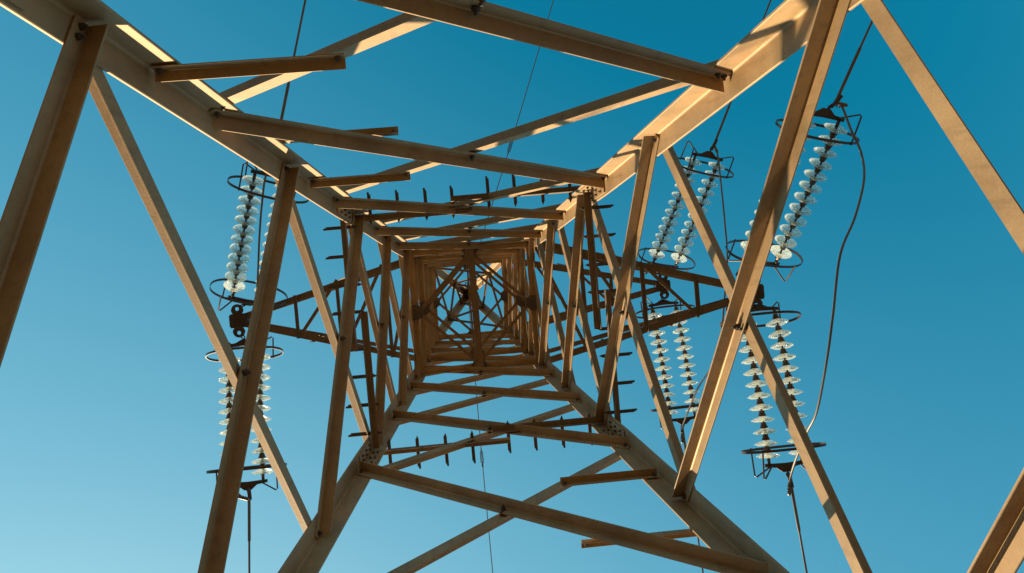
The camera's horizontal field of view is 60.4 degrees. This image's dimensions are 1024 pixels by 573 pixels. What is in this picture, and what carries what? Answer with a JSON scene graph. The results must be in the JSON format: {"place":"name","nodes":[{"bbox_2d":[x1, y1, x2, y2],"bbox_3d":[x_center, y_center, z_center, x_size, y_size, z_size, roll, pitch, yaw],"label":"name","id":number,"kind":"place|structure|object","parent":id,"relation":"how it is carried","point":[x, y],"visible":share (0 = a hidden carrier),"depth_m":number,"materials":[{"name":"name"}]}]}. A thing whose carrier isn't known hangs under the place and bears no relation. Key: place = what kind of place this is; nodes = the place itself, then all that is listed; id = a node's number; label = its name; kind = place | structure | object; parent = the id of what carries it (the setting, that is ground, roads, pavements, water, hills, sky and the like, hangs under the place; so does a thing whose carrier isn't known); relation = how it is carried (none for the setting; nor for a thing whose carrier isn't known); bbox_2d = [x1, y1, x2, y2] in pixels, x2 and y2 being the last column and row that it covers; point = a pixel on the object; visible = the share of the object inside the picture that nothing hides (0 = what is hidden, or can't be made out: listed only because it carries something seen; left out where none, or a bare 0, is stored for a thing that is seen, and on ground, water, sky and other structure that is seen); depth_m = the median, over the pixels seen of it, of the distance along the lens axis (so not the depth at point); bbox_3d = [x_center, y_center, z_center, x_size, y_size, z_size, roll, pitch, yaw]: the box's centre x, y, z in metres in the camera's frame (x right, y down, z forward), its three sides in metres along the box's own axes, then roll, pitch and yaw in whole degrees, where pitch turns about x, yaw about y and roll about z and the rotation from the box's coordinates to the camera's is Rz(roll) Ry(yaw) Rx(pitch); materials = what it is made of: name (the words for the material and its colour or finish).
{"place":"outdoors","nodes":[
{"label":"outdoors","id":0,"kind":"place"},
{"bbox_2d":[0,0,1023,572],"label":"sky","id":1,"kind":"structure","parent":0,"point":[113,413],"materials":[{"name":"blue"}]},
{"label":"ground","id":2,"kind":"structure","parent":0,"visible":0},
{"bbox_2d":[0,0,1023,572],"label":"lattice tower","id":3,"kind":"structure","parent":2,"relation":"on","point":[96,38],"depth_m":4.95,"materials":[{"name":"metal"}]},
{"bbox_2d":[205,335,286,499],"bbox_3d":[-3.203,1.520,10.590,0.928,0.861,1.956,-5,-89,-3],"label":"insulator string","id":4,"kind":"object","parent":3,"relation":"hanging from","point":[249,486],"visible":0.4,"depth_m":10.55,"materials":[{"name":"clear glass"}]},
{"bbox_2d":[248,500,250,572],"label":"conductor","id":5,"kind":"object","parent":4,"relation":"hanging from","point":[249,520],"visible":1,"depth_m":10.26,"materials":[{"name":"metal"}]},
{"bbox_2d":[209,161,308,310],"bbox_3d":[-2.943,-0.717,10.404,0.921,1.194,2.303,18,-90,-4],"label":"insulator string","id":6,"kind":"object","parent":3,"relation":"hanging from","point":[251,194],"visible":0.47,"depth_m":10.34,"materials":[{"name":"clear glass"}]},
{"bbox_2d":[238,173,266,500],"bbox_3d":[-2.965,0.513,10.117,0.211,0.356,3.994,6,-90,-4],"label":"jumper cable","id":7,"kind":"object","parent":6,"relation":"hanging from","point":[240,496],"visible":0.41,"depth_m":10.07,"materials":[{"name":"metal"}]},
{"bbox_2d":[280,0,305,119],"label":"conductor","id":8,"kind":"object","parent":6,"relation":"hanging from","point":[288,83],"visible":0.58,"depth_m":9.73,"materials":[{"name":"metal"}]},
{"bbox_2d":[469,307,492,572],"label":"earth wire","id":9,"kind":"object","parent":3,"relation":"attached to","point":[481,455],"visible":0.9,"depth_m":16.48,"materials":[{"name":"metal"}]},
{"bbox_2d":[467,0,553,284],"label":"earth wire","id":10,"kind":"object","parent":3,"relation":"attached to","point":[510,145],"visible":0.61,"depth_m":16.13,"materials":[{"name":"metal"}]},
{"bbox_2d":[635,297,698,432],"bbox_3d":[2.428,1.130,13.243,0.967,0.860,2.054,-5,-89,-3],"label":"insulator string","id":11,"kind":"object","parent":3,"relation":"hanging from","point":[661,355],"visible":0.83,"depth_m":13.19,"materials":[{"name":"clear glass"}]},
{"bbox_2d":[683,431,703,572],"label":"conductor","id":12,"kind":"object","parent":11,"relation":"hanging from","point":[684,443],"visible":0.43,"depth_m":12.93,"materials":[{"name":"metal"}]},
{"bbox_2d":[638,139,733,279],"bbox_3d":[2.566,-1.104,12.958,0.921,1.360,2.053,14,-90,-4],"label":"insulator string","id":13,"kind":"object","parent":3,"relation":"hanging from","point":[709,154],"visible":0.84,"depth_m":12.82,"materials":[{"name":"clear glass"}]},
{"bbox_2d":[680,146,727,442],"bbox_3d":[2.754,0.153,12.367,0.171,1.161,4.343,5,-90,-4],"label":"jumper cable","id":14,"kind":"object","parent":13,"relation":"hanging from","point":[705,376],"visible":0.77,"depth_m":12.24,"materials":[{"name":"metal"}]},
{"bbox_2d":[714,0,771,140],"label":"conductor","id":15,"kind":"object","parent":13,"relation":"hanging from","point":[722,122],"visible":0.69,"depth_m":12.30,"materials":[{"name":"metal"}]},
{"bbox_2d":[720,301,825,487],"bbox_3d":[2.900,1.137,9.799,0.939,0.859,2.082,-5,-89,-3],"label":"insulator string","id":16,"kind":"object","parent":3,"relation":"hanging from","point":[785,467],"visible":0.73,"depth_m":9.74,"materials":[{"name":"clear glass"}]},
{"bbox_2d":[791,488,807,572],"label":"conductor","id":17,"kind":"object","parent":16,"relation":"hanging from","point":[797,519],"visible":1,"depth_m":9.47,"materials":[{"name":"metal"}]},
{"bbox_2d":[725,94,861,280],"bbox_3d":[3.030,-1.020,9.516,0.922,1.357,1.964,12,-90,-4],"label":"insulator string","id":18,"kind":"object","parent":3,"relation":"hanging from","point":[828,113],"visible":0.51,"depth_m":9.38,"materials":[{"name":"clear glass"}]},
{"bbox_2d":[787,102,865,495],"bbox_3d":[3.148,0.180,8.891,0.324,1.213,4.162,7,-90,-4],"label":"jumper cable","id":19,"kind":"object","parent":18,"relation":"hanging from","point":[842,105],"visible":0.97,"depth_m":8.51,"materials":[{"name":"metal"}]},
{"bbox_2d":[835,0,882,98],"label":"conductor","id":20,"kind":"object","parent":18,"relation":"hanging from","point":[852,64],"visible":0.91,"depth_m":8.86,"materials":[{"name":"metal"}]}
]}

